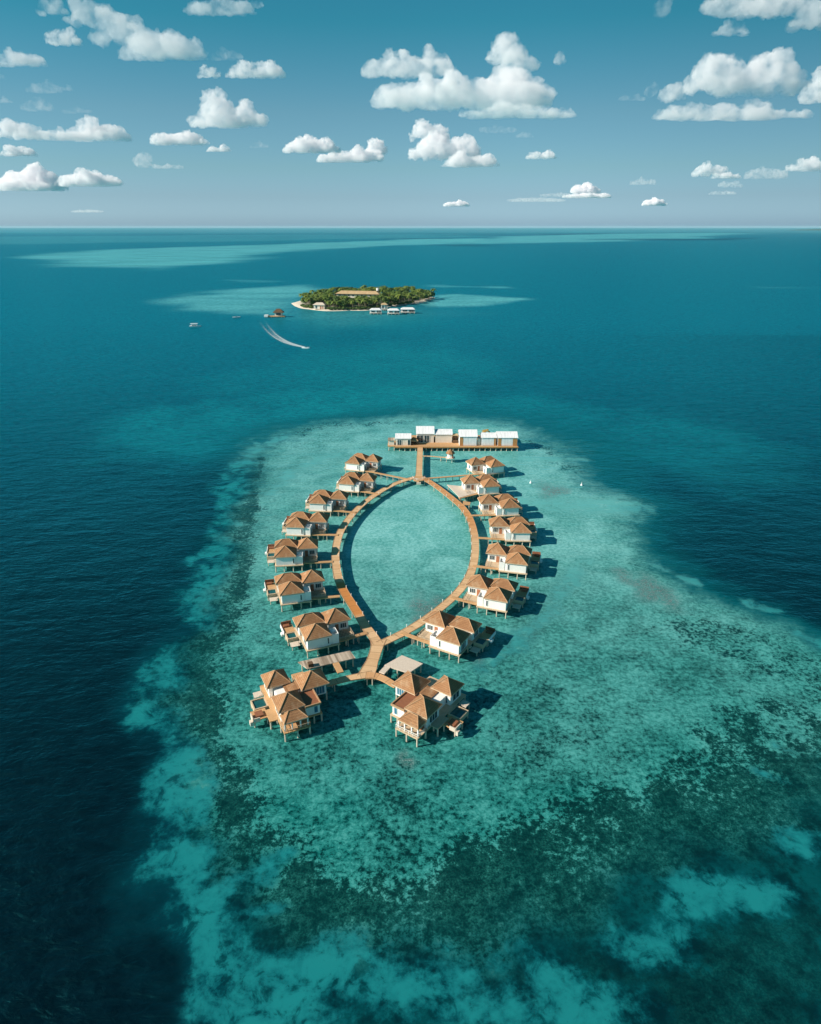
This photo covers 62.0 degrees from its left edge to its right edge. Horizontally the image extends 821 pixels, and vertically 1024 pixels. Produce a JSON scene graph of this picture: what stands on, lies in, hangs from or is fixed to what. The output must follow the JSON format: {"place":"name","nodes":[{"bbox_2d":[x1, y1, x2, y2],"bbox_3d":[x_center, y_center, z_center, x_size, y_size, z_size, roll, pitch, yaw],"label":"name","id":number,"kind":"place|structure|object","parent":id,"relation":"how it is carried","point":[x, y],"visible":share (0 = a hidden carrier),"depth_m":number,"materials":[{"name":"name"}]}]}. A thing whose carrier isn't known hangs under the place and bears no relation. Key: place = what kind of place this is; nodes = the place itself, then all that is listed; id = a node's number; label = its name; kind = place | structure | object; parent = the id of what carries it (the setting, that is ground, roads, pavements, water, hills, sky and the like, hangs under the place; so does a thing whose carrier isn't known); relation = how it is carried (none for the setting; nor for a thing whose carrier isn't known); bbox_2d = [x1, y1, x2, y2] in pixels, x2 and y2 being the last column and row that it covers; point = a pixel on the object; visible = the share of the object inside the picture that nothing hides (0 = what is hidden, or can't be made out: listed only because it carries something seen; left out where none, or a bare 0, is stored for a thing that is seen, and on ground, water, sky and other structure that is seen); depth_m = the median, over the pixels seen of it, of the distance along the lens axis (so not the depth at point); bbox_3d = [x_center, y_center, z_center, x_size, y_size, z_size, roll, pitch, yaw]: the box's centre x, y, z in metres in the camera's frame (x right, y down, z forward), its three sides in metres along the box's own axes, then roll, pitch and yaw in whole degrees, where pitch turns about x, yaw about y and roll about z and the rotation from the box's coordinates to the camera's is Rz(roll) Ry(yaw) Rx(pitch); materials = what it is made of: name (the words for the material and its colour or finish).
{"place":"outdoors","nodes":[
{"label":"outdoors","id":0,"kind":"place"},
{"bbox_2d":[291,295,434,310],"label":"island","id":1,"kind":"structure","parent":0,"point":[298,303],"depth_m":933.80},
{"bbox_2d":[313,302,325,308],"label":"beach house","id":2,"kind":"structure","parent":1,"relation":"on","point":[319,305],"depth_m":883.99,"materials":[{"name":"white paint"}]},
{"bbox_2d":[324,297,332,304],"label":"broadleaf tree","id":3,"kind":"object","parent":1,"relation":"on","point":[327,299],"visible":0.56,"depth_m":899.82,"materials":[{"name":"green plant"}]},
{"bbox_2d":[339,299,346,306],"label":"broadleaf tree","id":4,"kind":"object","parent":1,"relation":"on","point":[342,303],"visible":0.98,"depth_m":882.28,"materials":[{"name":"green plant"}]},
{"bbox_2d":[335,290,380,297],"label":"long house","id":5,"kind":"structure","parent":1,"relation":"on","point":[352,294],"depth_m":994.80,"materials":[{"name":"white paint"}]},
{"bbox_2d":[381,297,389,303],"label":"broadleaf tree","id":6,"kind":"object","parent":1,"relation":"on","point":[385,300],"visible":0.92,"depth_m":914.99,"materials":[{"name":"green plant"}]},
{"bbox_2d":[410,295,418,300],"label":"broadleaf tree","id":7,"kind":"object","parent":1,"relation":"on","point":[413,297],"visible":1,"depth_m":956.21,"materials":[{"name":"green plant"}]},
{"bbox_2d":[425,290,433,296],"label":"broadleaf tree","id":8,"kind":"object","parent":1,"relation":"on","point":[429,293],"visible":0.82,"depth_m":999.87,"materials":[{"name":"green plant"}]},
{"bbox_2d":[0,228,820,1023],"bbox_3d":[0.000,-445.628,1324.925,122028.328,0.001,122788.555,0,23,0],"label":"sea","id":9,"kind":"structure","parent":0,"point":[604,806],"depth_m":181.82,"materials":[{"name":"liquid"}]},
{"bbox_2d":[189,323,200,326],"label":"moored boat","id":10,"kind":"object","parent":9,"relation":"on","point":[194,325],"visible":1,"depth_m":735.50,"materials":[{"name":"white paint"}]},
{"bbox_2d":[264,309,285,316],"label":"arrival jetty","id":11,"kind":"object","parent":9,"relation":"on","point":[278,312],"visible":0.86,"depth_m":813.84,"materials":[{"name":"brown wood"}]},
{"bbox_2d":[249,668,329,741],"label":"water villa","id":12,"kind":"object","parent":9,"relation":"in","point":[294,705],"visible":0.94,"depth_m":149.70,"materials":[{"name":"brown paint"}]},
{"bbox_2d":[314,686,324,694],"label":"window","id":13,"kind":"structure","parent":12,"relation":"in","point":[319,690],"depth_m":154.06,"materials":[{"name":"blue glass"}]},
{"bbox_2d":[265,537,332,571],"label":"water villa","id":14,"kind":"object","parent":9,"relation":"in","point":[287,552],"visible":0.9,"depth_m":217.55,"materials":[{"name":"white paint"}]},
{"bbox_2d":[263,569,339,611],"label":"water villa","id":15,"kind":"object","parent":9,"relation":"in","point":[291,588],"visible":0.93,"depth_m":196.65,"materials":[{"name":"white paint"}]},
{"bbox_2d":[282,511,338,540],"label":"water villa","id":16,"kind":"object","parent":9,"relation":"in","point":[301,523],"visible":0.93,"depth_m":236.51,"materials":[{"name":"white paint"}]},
{"bbox_2d":[280,608,367,657],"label":"water villa","id":17,"kind":"object","parent":9,"relation":"in","point":[314,631],"visible":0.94,"depth_m":176.50,"materials":[{"name":"white paint"}]},
{"bbox_2d":[340,622,346,627],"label":"window","id":18,"kind":"structure","parent":17,"relation":"in","point":[342,625],"depth_m":178.88,"materials":[{"name":"black glass"}]},
{"bbox_2d":[298,651,355,673],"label":"slatted jetty","id":19,"kind":"object","parent":9,"relation":"in","point":[333,659],"visible":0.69,"depth_m":166.25,"materials":[{"name":"beige wood"}]},
{"bbox_2d":[305,489,355,516],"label":"water villa","id":20,"kind":"object","parent":9,"relation":"in","point":[320,500],"visible":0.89,"depth_m":256.64,"materials":[{"name":"white paint"}]},
{"bbox_2d":[335,472,379,496],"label":"water villa","id":21,"kind":"object","parent":9,"relation":"in","point":[354,482],"visible":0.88,"depth_m":275.17,"materials":[{"name":"white paint"}]},
{"bbox_2d":[370,308,381,313],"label":"stilt bungalow","id":22,"kind":"object","parent":9,"relation":"on","point":[376,310],"visible":0.88,"depth_m":841.57,"materials":[{"name":"white paint"}]},
{"bbox_2d":[344,453,411,480],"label":"water villa","id":23,"kind":"object","parent":9,"relation":"in","point":[359,462],"visible":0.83,"depth_m":297.51,"materials":[{"name":"white paint"}]},
{"bbox_2d":[381,303,387,310],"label":"stilt shelter","id":24,"kind":"object","parent":9,"relation":"in","point":[384,306],"visible":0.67,"depth_m":879.56,"materials":[{"name":"white paint"}]},
{"bbox_2d":[387,308,399,314],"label":"stilt bungalow","id":25,"kind":"object","parent":9,"relation":"on","point":[391,311],"visible":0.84,"depth_m":837.70,"materials":[{"name":"white paint"}]},
{"bbox_2d":[379,655,422,677],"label":"square jetty","id":26,"kind":"object","parent":9,"relation":"on","point":[402,663],"visible":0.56,"depth_m":164.27,"materials":[{"name":"beige wood"}]},
{"bbox_2d":[326,447,478,691],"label":"boardwalk","id":27,"kind":"structure","parent":9,"relation":"in","point":[368,669],"depth_m":200.23,"materials":[{"name":"brown wood"}]},
{"bbox_2d":[401,307,414,313],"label":"stilt bungalow","id":28,"kind":"object","parent":9,"relation":"on","point":[405,310],"visible":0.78,"depth_m":848.67,"materials":[{"name":"white paint"}]},
{"bbox_2d":[390,670,469,746],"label":"water villa","id":29,"kind":"object","parent":9,"relation":"in","point":[420,705],"visible":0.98,"depth_m":148.59,"materials":[{"name":"white paint"}]},
{"bbox_2d":[397,688,404,694],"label":"window","id":30,"kind":"structure","parent":29,"relation":"in","point":[399,691],"depth_m":153.53,"materials":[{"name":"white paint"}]},
{"bbox_2d":[429,710,437,722],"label":"window","id":31,"kind":"structure","parent":29,"relation":"in","point":[434,716],"depth_m":145.86,"materials":[{"name":"blue glass"}]},
{"bbox_2d":[453,691,458,700],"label":"window","id":32,"kind":"structure","parent":29,"relation":"in","point":[456,695],"depth_m":152.34,"materials":[{"name":"blue glass"}]},
{"bbox_2d":[400,610,495,662],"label":"water villa","id":33,"kind":"object","parent":9,"relation":"in","point":[449,634],"visible":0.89,"depth_m":174.65,"materials":[{"name":"white paint"}]},
{"bbox_2d":[427,624,432,630],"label":"window","id":34,"kind":"structure","parent":33,"relation":"in","point":[430,627],"depth_m":177.97,"materials":[{"name":"white paint"}]},
{"bbox_2d":[461,641,465,650],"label":"window","id":35,"kind":"structure","parent":33,"relation":"in","point":[463,645],"depth_m":170.67,"materials":[{"name":"glass"}]},
{"bbox_2d":[446,449,454,461],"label":"round hut","id":36,"kind":"object","parent":9,"relation":"on","point":[450,452],"visible":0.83,"depth_m":312.08,"materials":[{"name":"white paint"}]},
{"bbox_2d":[388,435,517,450],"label":"pier deck","id":37,"kind":"structure","parent":9,"relation":"in","point":[437,445],"depth_m":329.07,"materials":[{"name":"brown wood"}]},
{"bbox_2d":[388,438,394,444],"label":"pavilion","id":38,"kind":"structure","parent":37,"relation":"on","point":[391,441],"depth_m":330.14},
{"bbox_2d":[395,433,410,444],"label":"pavilion","id":39,"kind":"structure","parent":37,"relation":"on","point":[403,438],"depth_m":329.77,"materials":[{"name":"white paint"}]},
{"bbox_2d":[411,437,417,444],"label":"sun canopy","id":40,"kind":"object","parent":37,"relation":"on","point":[414,440],"visible":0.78,"depth_m":330.98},
{"bbox_2d":[416,426,433,442],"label":"pavilion","id":41,"kind":"structure","parent":37,"relation":"on","point":[425,434],"depth_m":333.95,"materials":[{"name":"white paint"}]},
{"bbox_2d":[417,435,422,441],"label":"window","id":42,"kind":"structure","parent":41,"relation":"in","point":[420,437],"depth_m":333.87,"materials":[{"name":"grey glass"}]},
{"bbox_2d":[424,435,428,441],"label":"window","id":43,"kind":"structure","parent":41,"relation":"in","point":[426,437],"depth_m":333.87,"materials":[{"name":"glass"}]},
{"bbox_2d":[435,429,452,442],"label":"pavilion","id":44,"kind":"structure","parent":37,"relation":"on","point":[443,435],"depth_m":334.01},
{"bbox_2d":[458,429,477,445],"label":"pavilion","id":45,"kind":"structure","parent":37,"relation":"on","point":[467,437],"depth_m":329.11,"materials":[{"name":"white"}]},
{"bbox_2d":[480,432,496,445],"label":"pavilion","id":46,"kind":"structure","parent":37,"relation":"on","point":[488,438],"depth_m":329.53,"materials":[{"name":"white"}]},
{"bbox_2d":[496,431,517,445],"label":"pavilion","id":47,"kind":"structure","parent":37,"relation":"on","point":[506,438],"depth_m":329.07,"materials":[{"name":"white"}]},
{"bbox_2d":[447,485,475,498],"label":"pale terrace","id":48,"kind":"structure","parent":9,"relation":"in","point":[459,491],"depth_m":272.85,"materials":[{"name":"beige wood"}]},
{"bbox_2d":[423,456,504,483],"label":"water villa","id":49,"kind":"object","parent":9,"relation":"on","point":[489,465],"visible":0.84,"depth_m":293.97,"materials":[{"name":"white paint"}]},
{"bbox_2d":[458,474,501,500],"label":"water villa","id":50,"kind":"object","parent":9,"relation":"in","point":[484,484],"visible":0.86,"depth_m":272.81,"materials":[{"name":"white paint"}]},
{"bbox_2d":[451,574,529,618],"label":"water villa","id":51,"kind":"object","parent":9,"relation":"in","point":[496,594],"visible":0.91,"depth_m":193.81,"materials":[{"name":"white paint"}]},
{"bbox_2d":[470,493,522,520],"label":"water villa","id":52,"kind":"object","parent":9,"relation":"in","point":[503,505],"visible":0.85,"depth_m":253.11,"materials":[{"name":"white paint"}]},
{"bbox_2d":[472,543,541,579],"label":"water villa","id":53,"kind":"object","parent":9,"relation":"in","point":[516,559],"visible":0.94,"depth_m":213.76,"materials":[{"name":"white paint"}]},
{"bbox_2d":[478,516,537,546],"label":"water villa","id":54,"kind":"object","parent":9,"relation":"in","point":[519,529],"visible":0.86,"depth_m":233.91,"materials":[{"name":"white paint"}]},
{"bbox_2d":[0,0,820,227],"label":"sky","id":55,"kind":"structure","parent":0,"point":[114,113],"materials":[{"name":"blue"}]},
{"bbox_2d":[452,433,457,442],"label":"bar pavilion","id":56,"kind":"structure","parent":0,"point":[455,437],"depth_m":334.83,"materials":[{"name":"brown wood"}]}
]}

